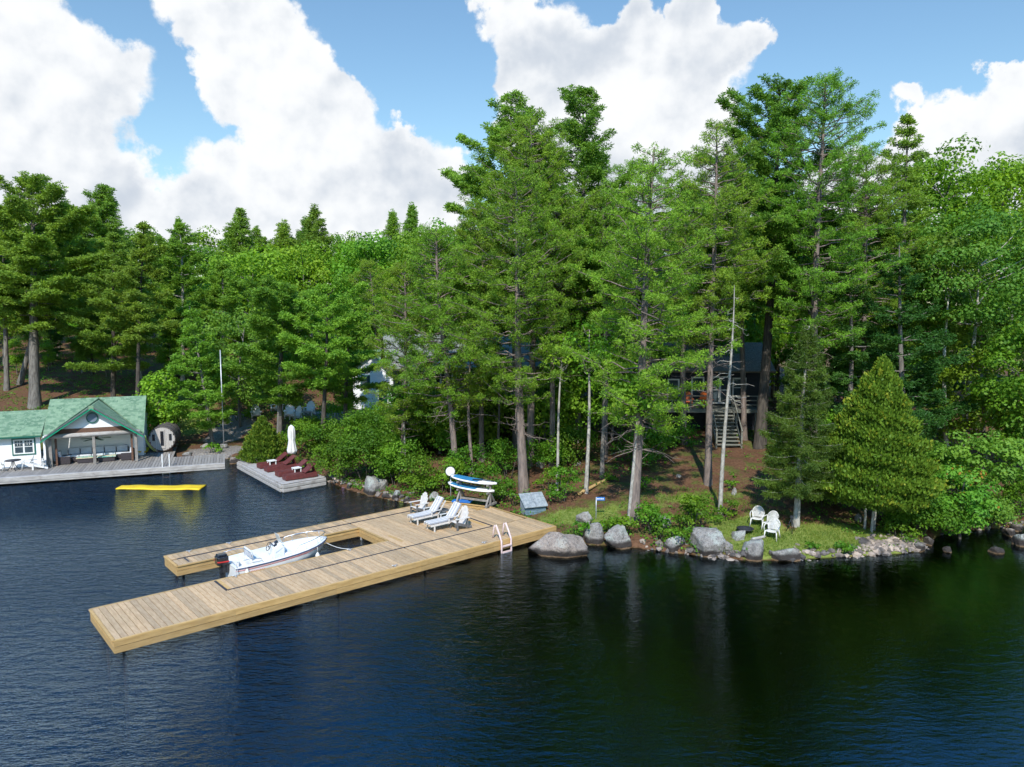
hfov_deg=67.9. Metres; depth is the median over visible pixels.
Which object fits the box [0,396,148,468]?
boathouse
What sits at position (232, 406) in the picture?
shrub
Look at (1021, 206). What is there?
white pine
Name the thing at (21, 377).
white pine
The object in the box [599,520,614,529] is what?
shrub
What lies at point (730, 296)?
white pine
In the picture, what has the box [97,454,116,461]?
coffee table
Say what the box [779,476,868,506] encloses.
shrub
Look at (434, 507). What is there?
chaise lounge
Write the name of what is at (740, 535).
boulder
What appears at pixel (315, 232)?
white pine
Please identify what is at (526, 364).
grey cottage
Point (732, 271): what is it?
red pine
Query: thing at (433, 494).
boulder
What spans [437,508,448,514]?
side table
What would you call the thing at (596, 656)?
lake water
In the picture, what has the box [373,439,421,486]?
shrub
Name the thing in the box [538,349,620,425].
understorey tree
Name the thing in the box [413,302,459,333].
maple
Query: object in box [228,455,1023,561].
shore rubble
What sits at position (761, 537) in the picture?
firewood log
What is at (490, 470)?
shrub
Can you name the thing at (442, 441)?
shrub
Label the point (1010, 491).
shrub
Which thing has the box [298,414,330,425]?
shrub
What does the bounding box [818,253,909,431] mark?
hemlock
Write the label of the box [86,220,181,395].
white pine
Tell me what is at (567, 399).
understorey tree
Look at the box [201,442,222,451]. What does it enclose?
shrub
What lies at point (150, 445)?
canoe
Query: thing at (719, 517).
shrub
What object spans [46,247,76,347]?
white pine
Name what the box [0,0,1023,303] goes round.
sky
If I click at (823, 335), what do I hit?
maple
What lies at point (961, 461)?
shrub
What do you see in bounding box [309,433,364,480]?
shrub
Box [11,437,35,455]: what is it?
window
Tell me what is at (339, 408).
shrub
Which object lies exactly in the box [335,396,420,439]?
shrub
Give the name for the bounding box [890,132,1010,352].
broadleaf tree
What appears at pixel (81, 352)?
white pine
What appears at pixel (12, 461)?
patio table
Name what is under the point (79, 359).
poplar
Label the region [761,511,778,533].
garden chair
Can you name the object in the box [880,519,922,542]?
shrub
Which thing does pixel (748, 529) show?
fire pit
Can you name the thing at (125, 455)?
wicker armchair
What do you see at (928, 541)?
boulder
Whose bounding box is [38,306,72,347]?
maple
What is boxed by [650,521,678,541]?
shrub
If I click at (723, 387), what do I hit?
door
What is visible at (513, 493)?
shrub
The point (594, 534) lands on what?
boulder
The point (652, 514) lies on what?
shrub
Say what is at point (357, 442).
shrub
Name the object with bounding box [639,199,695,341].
white pine
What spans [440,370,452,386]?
window
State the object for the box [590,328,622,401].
hemlock
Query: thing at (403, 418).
red pine
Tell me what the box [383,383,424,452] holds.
slender tree
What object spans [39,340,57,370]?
maple
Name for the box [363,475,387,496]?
boulder
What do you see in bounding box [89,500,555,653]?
dock
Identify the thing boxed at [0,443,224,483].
boathouse deck
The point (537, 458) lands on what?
shrub
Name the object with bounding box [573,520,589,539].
shrub
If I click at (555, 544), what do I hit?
boulder
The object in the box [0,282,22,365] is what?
maple
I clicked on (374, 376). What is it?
white cabin
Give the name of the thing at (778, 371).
maple
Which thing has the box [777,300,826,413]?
white pine
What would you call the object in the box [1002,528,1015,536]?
boulder
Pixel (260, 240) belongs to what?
white pine
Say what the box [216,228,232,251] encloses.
white pine
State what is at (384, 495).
boulder
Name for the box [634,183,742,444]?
red pine
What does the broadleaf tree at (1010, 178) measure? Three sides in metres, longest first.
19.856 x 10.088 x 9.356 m
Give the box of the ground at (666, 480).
[0,308,1023,560]
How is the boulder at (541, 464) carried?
on the ground at (666, 480)
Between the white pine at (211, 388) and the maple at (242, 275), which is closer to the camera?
the white pine at (211, 388)
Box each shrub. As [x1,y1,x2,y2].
[164,400,192,427]
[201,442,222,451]
[219,402,261,420]
[280,416,325,455]
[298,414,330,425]
[300,416,354,458]
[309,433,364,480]
[318,400,362,419]
[331,407,399,482]
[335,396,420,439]
[368,397,471,453]
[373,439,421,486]
[395,447,442,492]
[419,456,465,491]
[446,442,490,475]
[463,460,501,487]
[483,435,531,478]
[485,485,501,502]
[494,477,516,500]
[503,489,519,505]
[526,438,569,469]
[532,465,563,491]
[538,420,599,466]
[543,464,582,502]
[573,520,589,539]
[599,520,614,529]
[602,472,618,481]
[605,514,638,531]
[610,429,671,466]
[631,500,675,533]
[641,476,653,490]
[644,421,701,448]
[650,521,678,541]
[664,525,692,541]
[672,492,713,527]
[684,495,728,523]
[708,499,739,518]
[724,472,739,490]
[767,438,818,463]
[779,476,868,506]
[805,541,820,547]
[834,538,857,552]
[873,486,973,533]
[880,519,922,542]
[924,439,980,491]
[943,489,979,517]
[970,493,1023,526]
[990,474,1023,516]
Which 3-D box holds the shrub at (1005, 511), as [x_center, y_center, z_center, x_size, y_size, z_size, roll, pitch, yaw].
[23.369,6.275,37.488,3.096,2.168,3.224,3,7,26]
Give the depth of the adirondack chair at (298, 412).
63.56 m
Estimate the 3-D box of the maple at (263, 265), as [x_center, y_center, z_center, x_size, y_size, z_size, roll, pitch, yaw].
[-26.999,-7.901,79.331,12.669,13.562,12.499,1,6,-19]
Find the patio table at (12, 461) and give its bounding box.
[4,459,20,470]
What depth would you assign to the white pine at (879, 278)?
62.97 m
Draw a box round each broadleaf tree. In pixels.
[132,369,189,435]
[182,305,286,426]
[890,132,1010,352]
[897,200,1023,450]
[924,341,1023,461]
[932,151,1023,401]
[963,315,1023,451]
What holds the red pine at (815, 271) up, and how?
on the ground at (666, 480)
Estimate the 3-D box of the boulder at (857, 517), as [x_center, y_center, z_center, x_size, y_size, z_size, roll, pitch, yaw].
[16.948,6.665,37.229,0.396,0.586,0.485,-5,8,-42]
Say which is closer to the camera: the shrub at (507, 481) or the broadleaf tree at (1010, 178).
the shrub at (507, 481)
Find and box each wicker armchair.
[58,450,71,464]
[121,447,134,459]
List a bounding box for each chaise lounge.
[407,496,445,525]
[424,501,462,531]
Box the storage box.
[519,492,547,515]
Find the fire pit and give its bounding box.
[736,526,753,532]
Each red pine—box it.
[347,258,403,350]
[362,259,450,469]
[372,223,513,473]
[428,161,597,492]
[434,202,525,461]
[435,347,500,474]
[457,107,607,467]
[498,181,609,466]
[553,141,743,522]
[563,186,653,459]
[570,158,688,438]
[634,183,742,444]
[650,117,785,485]
[678,135,812,440]
[730,66,912,451]
[804,141,944,373]
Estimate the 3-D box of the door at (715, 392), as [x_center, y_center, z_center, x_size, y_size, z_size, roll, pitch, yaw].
[14.322,0.454,53.716,0.850,1.950,0.070,0,6,3]
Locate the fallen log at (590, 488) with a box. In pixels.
[578,478,607,494]
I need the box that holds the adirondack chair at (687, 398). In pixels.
[686,391,693,407]
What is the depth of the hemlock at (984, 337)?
51.65 m
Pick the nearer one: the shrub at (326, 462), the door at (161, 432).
the shrub at (326, 462)
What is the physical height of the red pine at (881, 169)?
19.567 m
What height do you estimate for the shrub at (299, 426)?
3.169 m
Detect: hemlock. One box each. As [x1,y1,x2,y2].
[38,306,64,365]
[159,274,187,377]
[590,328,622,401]
[622,225,668,373]
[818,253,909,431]
[855,242,979,467]
[927,308,965,434]
[928,190,975,382]
[959,295,997,433]
[1002,305,1023,416]
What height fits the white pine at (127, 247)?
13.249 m
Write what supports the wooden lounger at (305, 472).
on the lounger dock at (274, 481)
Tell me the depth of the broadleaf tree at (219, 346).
62.06 m
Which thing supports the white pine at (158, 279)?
on the ground at (666, 480)
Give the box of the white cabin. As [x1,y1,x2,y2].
[353,349,393,408]
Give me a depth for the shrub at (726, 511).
36.94 m
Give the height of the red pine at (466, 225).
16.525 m
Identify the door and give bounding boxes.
[159,430,164,448]
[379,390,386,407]
[691,377,703,403]
[713,376,720,403]
[718,376,730,403]
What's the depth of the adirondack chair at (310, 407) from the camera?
65.32 m
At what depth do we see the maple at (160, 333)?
81.05 m
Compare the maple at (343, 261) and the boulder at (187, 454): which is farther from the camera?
the maple at (343, 261)
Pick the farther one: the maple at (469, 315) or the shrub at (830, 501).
the maple at (469, 315)
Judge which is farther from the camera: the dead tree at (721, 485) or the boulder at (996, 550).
the dead tree at (721, 485)
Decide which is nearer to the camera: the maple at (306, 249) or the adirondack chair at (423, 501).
the adirondack chair at (423, 501)
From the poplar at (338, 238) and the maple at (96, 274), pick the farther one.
the poplar at (338, 238)
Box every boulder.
[182,452,192,455]
[229,457,238,463]
[346,483,351,489]
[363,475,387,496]
[381,493,389,498]
[392,490,401,500]
[429,491,438,501]
[528,532,588,557]
[536,461,543,467]
[576,511,592,523]
[584,522,603,545]
[604,524,631,549]
[652,517,671,527]
[663,536,685,553]
[689,527,725,556]
[724,541,732,550]
[731,487,736,494]
[731,530,745,540]
[741,538,763,561]
[771,548,800,561]
[854,513,862,521]
[914,542,925,551]
[923,536,933,545]
[942,546,951,552]
[987,546,1004,553]
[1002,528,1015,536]
[1010,522,1022,531]
[1011,534,1023,546]
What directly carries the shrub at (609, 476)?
on the ground at (666, 480)
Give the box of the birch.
[901,230,999,446]
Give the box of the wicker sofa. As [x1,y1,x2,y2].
[67,444,128,461]
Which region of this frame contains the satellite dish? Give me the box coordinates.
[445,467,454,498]
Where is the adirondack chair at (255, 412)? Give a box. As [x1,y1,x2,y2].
[250,405,261,417]
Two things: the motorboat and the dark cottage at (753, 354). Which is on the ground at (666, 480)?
the dark cottage at (753, 354)
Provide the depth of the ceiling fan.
51.26 m
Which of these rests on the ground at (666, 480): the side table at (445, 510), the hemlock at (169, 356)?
the hemlock at (169, 356)
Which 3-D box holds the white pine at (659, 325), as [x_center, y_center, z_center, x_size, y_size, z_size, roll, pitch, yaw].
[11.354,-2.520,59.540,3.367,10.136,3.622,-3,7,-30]
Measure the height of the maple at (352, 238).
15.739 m
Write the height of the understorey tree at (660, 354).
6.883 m
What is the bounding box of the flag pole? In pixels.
[220,350,227,448]
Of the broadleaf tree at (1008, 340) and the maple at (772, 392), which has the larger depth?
the maple at (772, 392)
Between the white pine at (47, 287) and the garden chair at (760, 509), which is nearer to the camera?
the garden chair at (760, 509)
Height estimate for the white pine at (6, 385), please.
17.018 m
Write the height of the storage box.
0.980 m
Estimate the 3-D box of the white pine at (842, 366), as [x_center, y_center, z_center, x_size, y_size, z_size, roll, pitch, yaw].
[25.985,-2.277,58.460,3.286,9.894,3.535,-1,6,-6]
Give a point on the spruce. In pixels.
(795, 410)
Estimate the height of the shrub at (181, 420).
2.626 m
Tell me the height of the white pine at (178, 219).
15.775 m
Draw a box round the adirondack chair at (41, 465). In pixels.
[31,453,47,469]
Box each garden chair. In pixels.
[750,506,764,525]
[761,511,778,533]
[764,518,780,541]
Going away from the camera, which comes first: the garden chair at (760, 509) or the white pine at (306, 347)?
the garden chair at (760, 509)
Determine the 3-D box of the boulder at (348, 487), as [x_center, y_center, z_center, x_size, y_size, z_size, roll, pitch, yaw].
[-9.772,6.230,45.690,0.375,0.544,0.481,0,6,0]
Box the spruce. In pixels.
[751,325,845,527]
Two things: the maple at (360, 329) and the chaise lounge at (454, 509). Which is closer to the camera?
the chaise lounge at (454, 509)
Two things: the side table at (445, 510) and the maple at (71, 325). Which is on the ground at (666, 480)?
the maple at (71, 325)
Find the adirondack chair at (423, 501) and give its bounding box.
[409,492,427,512]
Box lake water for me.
[0,458,1023,766]
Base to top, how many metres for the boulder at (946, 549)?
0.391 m
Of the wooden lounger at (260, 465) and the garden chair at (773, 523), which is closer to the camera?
the garden chair at (773, 523)
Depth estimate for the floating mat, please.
45.88 m
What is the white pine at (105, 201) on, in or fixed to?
on the ground at (666, 480)
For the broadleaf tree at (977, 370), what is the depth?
45.17 m
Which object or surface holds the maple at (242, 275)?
on the ground at (666, 480)
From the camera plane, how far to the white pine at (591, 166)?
48.45 m
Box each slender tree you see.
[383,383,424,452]
[477,359,522,469]
[534,331,585,491]
[560,319,616,493]
[586,309,630,478]
[611,367,659,517]
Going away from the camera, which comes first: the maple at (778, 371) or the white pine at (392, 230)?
the maple at (778, 371)
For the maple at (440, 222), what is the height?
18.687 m
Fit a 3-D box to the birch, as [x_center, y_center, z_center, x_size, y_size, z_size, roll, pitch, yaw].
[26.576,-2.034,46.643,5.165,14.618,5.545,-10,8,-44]
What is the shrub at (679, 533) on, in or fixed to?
on the ground at (666, 480)
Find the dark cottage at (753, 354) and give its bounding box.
[632,342,775,448]
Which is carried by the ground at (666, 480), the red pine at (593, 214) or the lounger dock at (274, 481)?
the red pine at (593, 214)
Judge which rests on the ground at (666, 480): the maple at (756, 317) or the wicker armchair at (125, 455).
the maple at (756, 317)
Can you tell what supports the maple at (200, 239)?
on the ground at (666, 480)
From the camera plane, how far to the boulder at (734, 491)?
40.16 m
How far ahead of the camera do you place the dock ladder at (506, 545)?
34.12 m
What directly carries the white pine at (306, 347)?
on the ground at (666, 480)
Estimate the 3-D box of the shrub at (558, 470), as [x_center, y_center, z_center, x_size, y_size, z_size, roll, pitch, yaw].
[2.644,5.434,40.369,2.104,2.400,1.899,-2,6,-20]
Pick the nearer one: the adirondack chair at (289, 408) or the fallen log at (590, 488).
the fallen log at (590, 488)
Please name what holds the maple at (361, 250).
on the ground at (666, 480)
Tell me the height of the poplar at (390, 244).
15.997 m
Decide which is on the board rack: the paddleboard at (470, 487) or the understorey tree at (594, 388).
the paddleboard at (470, 487)
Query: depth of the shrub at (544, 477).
42.23 m
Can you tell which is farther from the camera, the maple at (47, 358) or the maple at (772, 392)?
the maple at (47, 358)
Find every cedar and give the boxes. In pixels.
[236,415,291,463]
[805,353,955,531]
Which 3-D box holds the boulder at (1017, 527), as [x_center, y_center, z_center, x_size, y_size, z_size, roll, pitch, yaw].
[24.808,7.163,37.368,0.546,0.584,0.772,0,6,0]
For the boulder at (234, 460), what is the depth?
52.97 m
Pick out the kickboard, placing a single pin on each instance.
(464, 501)
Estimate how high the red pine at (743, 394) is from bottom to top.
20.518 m
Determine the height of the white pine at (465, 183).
23.626 m
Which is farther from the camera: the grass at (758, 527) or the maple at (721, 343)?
the maple at (721, 343)
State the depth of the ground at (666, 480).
45.38 m
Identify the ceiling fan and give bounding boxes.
[83,436,110,440]
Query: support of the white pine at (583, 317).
on the ground at (666, 480)
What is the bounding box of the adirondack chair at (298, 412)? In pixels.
[288,405,302,420]
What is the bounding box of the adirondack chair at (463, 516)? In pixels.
[447,505,471,530]
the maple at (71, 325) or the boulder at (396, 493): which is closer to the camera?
the boulder at (396, 493)
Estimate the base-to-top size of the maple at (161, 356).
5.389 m
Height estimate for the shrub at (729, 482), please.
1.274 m
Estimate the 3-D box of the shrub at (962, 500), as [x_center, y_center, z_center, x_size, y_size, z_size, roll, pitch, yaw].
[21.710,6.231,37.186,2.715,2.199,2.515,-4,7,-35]
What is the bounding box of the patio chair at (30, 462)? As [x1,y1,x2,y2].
[22,455,34,468]
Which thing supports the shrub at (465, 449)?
on the ground at (666, 480)
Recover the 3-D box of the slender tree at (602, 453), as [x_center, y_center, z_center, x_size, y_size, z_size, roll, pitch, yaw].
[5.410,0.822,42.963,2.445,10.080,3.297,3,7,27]
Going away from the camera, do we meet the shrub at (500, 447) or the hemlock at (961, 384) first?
the shrub at (500, 447)
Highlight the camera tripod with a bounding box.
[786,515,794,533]
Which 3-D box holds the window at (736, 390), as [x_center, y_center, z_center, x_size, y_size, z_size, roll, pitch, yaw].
[16.020,0.289,53.609,0.950,1.400,0.070,0,6,3]
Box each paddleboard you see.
[448,481,493,491]
[450,474,496,484]
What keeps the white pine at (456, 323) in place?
on the ground at (666, 480)
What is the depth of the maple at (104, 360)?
73.68 m
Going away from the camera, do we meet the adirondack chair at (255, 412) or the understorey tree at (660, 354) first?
the understorey tree at (660, 354)
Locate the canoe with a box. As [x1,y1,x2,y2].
[145,435,157,451]
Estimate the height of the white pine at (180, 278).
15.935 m
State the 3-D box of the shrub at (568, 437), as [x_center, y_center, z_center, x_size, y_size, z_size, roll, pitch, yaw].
[3.596,3.800,47.019,4.463,2.852,4.315,-2,6,-15]
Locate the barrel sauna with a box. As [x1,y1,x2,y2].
[148,422,180,451]
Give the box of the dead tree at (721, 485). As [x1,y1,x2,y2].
[709,285,752,514]
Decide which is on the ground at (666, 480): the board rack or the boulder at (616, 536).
the boulder at (616, 536)
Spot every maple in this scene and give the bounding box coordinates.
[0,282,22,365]
[8,335,25,374]
[16,319,44,345]
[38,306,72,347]
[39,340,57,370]
[61,307,83,360]
[69,252,123,329]
[91,340,118,376]
[130,226,170,333]
[151,333,182,381]
[156,303,171,359]
[179,225,226,324]
[185,243,313,362]
[221,250,259,326]
[248,240,357,316]
[281,239,329,318]
[317,300,388,392]
[323,242,383,334]
[324,229,412,348]
[333,230,382,284]
[380,228,454,332]
[388,239,450,331]
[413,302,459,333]
[415,217,459,273]
[449,244,530,331]
[527,301,592,391]
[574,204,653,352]
[675,294,746,355]
[710,215,792,341]
[723,298,784,380]
[730,241,795,398]
[746,235,832,399]
[777,226,867,350]
[822,209,881,399]
[867,311,947,408]
[923,464,1003,538]
[928,428,1023,500]
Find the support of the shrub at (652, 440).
on the ground at (666, 480)
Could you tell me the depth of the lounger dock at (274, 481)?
46.30 m
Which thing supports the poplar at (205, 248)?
on the ground at (666, 480)
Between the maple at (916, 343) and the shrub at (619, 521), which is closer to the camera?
the shrub at (619, 521)
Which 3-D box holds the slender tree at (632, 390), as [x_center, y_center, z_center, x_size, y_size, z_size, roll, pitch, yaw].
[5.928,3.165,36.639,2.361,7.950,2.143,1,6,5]
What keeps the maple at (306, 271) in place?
on the ground at (666, 480)
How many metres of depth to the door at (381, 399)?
65.98 m
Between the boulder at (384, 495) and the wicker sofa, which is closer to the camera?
the boulder at (384, 495)
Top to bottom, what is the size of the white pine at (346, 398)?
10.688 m
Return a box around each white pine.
[0,171,115,409]
[0,203,70,390]
[14,213,83,384]
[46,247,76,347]
[50,231,152,396]
[65,279,110,374]
[67,183,123,296]
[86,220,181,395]
[110,236,143,300]
[137,222,226,386]
[148,236,185,349]
[165,302,237,444]
[167,216,193,292]
[176,259,261,375]
[211,207,256,299]
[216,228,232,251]
[222,268,361,437]
[250,225,272,276]
[265,219,295,262]
[269,274,378,441]
[289,203,335,335]
[289,215,312,336]
[314,297,389,424]
[378,208,414,339]
[400,201,421,296]
[418,89,562,449]
[432,224,487,332]
[497,84,665,442]
[557,200,598,356]
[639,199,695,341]
[647,305,666,341]
[676,72,866,449]
[678,213,737,341]
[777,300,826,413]
[826,295,869,398]
[830,198,873,347]
[832,113,982,399]
[859,222,904,354]
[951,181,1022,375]
[1009,188,1023,352]
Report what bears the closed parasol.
on the lounger dock at (274, 481)
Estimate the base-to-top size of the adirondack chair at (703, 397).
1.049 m
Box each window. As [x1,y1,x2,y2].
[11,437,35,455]
[86,412,97,422]
[361,375,369,384]
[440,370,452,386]
[667,379,679,396]
[732,378,740,397]
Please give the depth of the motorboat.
31.38 m
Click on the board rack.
(461, 493)
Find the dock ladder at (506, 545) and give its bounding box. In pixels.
[492,523,511,553]
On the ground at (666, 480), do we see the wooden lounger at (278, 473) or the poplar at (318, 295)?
the poplar at (318, 295)
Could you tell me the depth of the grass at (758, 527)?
35.93 m
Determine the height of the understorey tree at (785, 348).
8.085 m
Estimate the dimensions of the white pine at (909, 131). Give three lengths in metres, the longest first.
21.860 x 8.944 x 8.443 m
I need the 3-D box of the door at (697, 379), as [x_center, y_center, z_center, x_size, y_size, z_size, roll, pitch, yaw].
[13.123,0.473,53.781,0.900,1.900,0.070,0,6,3]
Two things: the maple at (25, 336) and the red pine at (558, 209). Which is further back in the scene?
the maple at (25, 336)
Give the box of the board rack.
[456,480,496,507]
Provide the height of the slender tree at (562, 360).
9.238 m
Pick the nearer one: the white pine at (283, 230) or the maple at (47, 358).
the maple at (47, 358)
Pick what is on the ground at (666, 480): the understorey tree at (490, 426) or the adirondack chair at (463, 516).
the understorey tree at (490, 426)
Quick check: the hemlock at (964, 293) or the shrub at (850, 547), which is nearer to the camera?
the shrub at (850, 547)
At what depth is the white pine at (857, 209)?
66.23 m
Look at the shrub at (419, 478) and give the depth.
42.91 m
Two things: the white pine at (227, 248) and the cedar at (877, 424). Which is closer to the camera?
the cedar at (877, 424)
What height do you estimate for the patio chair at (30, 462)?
0.904 m
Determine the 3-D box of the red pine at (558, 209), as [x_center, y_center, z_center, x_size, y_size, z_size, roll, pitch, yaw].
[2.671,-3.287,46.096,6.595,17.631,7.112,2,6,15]
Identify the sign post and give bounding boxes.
[596,497,604,513]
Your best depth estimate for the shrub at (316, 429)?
51.72 m
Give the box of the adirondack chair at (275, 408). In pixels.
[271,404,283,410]
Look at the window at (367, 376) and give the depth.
66.58 m
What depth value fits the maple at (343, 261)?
84.49 m
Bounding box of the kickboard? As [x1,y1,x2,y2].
[452,499,471,502]
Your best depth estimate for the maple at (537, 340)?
55.38 m
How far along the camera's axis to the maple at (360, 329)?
71.03 m
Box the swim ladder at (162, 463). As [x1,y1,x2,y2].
[162,454,169,473]
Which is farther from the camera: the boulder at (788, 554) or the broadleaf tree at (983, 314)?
the broadleaf tree at (983, 314)
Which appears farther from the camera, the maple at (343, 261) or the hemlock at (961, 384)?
the maple at (343, 261)
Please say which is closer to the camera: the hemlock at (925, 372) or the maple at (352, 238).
the hemlock at (925, 372)
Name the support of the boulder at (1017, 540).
in the lake water
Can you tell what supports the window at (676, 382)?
in the dark cottage at (753, 354)
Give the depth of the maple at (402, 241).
75.92 m
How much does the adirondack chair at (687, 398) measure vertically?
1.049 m
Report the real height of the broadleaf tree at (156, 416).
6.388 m
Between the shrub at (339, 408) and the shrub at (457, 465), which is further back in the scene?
the shrub at (339, 408)
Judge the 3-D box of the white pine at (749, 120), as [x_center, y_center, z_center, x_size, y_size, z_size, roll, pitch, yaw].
[16.117,-7.309,47.578,11.881,23.870,10.154,-1,7,-26]
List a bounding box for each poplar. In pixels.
[72,338,87,362]
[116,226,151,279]
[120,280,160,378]
[126,336,151,370]
[180,243,221,299]
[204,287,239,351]
[296,287,331,341]
[329,232,356,283]
[360,236,408,330]
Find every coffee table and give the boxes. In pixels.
[76,456,92,462]
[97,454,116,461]
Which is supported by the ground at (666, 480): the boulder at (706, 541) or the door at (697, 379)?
the boulder at (706, 541)
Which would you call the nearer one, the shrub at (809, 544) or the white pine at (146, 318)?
the shrub at (809, 544)
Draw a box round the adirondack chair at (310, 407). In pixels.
[302,401,315,415]
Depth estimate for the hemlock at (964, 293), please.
65.16 m
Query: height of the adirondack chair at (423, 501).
1.050 m
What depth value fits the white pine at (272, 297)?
54.23 m
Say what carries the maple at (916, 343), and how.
on the ground at (666, 480)
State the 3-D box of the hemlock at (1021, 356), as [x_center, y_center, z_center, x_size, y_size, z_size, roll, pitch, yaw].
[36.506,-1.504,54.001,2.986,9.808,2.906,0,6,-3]
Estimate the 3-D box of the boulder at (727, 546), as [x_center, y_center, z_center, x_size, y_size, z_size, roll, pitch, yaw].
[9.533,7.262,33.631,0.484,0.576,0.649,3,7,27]
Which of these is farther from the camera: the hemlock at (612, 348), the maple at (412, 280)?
the maple at (412, 280)
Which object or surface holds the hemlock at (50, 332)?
on the ground at (666, 480)
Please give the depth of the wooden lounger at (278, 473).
47.17 m
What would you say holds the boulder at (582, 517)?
on the ground at (666, 480)
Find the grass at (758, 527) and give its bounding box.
[525,482,922,555]
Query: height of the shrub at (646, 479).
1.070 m
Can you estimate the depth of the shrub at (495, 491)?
41.03 m
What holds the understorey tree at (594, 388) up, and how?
on the ground at (666, 480)
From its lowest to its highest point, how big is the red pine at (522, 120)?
21.779 m
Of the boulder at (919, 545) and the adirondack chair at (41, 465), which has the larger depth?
the adirondack chair at (41, 465)
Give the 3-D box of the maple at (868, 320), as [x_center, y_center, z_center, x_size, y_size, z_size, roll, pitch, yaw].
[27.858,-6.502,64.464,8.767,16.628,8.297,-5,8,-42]
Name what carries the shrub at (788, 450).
on the ground at (666, 480)
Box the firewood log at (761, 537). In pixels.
[751,535,765,539]
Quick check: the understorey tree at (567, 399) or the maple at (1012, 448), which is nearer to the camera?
the maple at (1012, 448)
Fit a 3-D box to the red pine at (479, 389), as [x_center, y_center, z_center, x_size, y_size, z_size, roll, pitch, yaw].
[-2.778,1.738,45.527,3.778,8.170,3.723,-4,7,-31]
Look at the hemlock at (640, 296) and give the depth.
60.86 m
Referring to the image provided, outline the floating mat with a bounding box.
[116,484,206,489]
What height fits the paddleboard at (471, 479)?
0.275 m
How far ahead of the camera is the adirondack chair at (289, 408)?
63.88 m
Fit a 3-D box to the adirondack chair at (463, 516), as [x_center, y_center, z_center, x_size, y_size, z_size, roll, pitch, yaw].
[-2.421,6.293,35.715,0.929,1.050,0.810,-5,7,-38]
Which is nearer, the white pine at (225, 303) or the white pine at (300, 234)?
the white pine at (225, 303)
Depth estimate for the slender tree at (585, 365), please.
40.73 m
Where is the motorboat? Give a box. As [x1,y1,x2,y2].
[214,530,326,578]
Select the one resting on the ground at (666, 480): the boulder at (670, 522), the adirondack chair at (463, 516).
the boulder at (670, 522)
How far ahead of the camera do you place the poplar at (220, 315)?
74.07 m
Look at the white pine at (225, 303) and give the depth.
67.65 m
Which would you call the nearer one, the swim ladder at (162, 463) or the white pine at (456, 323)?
the swim ladder at (162, 463)
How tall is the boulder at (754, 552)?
1.315 m
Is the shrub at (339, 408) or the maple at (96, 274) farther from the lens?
the maple at (96, 274)
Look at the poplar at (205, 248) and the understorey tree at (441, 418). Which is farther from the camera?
the poplar at (205, 248)
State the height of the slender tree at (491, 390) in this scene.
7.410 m
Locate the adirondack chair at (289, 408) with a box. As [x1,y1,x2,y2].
[283,405,294,418]
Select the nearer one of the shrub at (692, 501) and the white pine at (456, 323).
the shrub at (692, 501)
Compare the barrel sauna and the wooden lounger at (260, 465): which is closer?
the wooden lounger at (260, 465)
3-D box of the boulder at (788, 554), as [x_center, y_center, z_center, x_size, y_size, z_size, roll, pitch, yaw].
[11.917,7.533,33.081,1.340,0.786,0.822,-1,6,-12]
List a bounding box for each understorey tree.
[399,382,478,453]
[453,381,514,449]
[504,374,592,446]
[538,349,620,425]
[565,348,661,440]
[633,339,694,403]
[744,316,829,400]
[818,405,845,438]
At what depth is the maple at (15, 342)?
73.17 m
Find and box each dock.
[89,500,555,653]
[237,459,325,492]
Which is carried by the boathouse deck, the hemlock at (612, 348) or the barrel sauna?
the barrel sauna
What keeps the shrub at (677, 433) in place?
on the ground at (666, 480)
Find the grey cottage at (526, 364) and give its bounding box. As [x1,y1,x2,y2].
[381,334,560,439]
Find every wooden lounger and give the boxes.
[256,452,289,468]
[264,455,296,471]
[275,459,309,476]
[282,462,317,480]
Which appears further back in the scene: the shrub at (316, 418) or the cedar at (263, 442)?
the shrub at (316, 418)
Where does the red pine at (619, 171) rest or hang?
on the ground at (666, 480)
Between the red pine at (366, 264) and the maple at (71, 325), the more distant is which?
the maple at (71, 325)
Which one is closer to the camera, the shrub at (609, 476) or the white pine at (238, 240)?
the shrub at (609, 476)
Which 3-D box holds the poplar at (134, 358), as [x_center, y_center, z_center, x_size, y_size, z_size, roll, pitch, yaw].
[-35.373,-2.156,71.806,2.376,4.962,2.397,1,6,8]
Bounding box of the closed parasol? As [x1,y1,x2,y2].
[287,425,296,462]
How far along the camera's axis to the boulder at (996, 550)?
33.80 m
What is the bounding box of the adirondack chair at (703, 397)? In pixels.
[698,392,706,406]
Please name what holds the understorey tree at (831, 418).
on the ground at (666, 480)

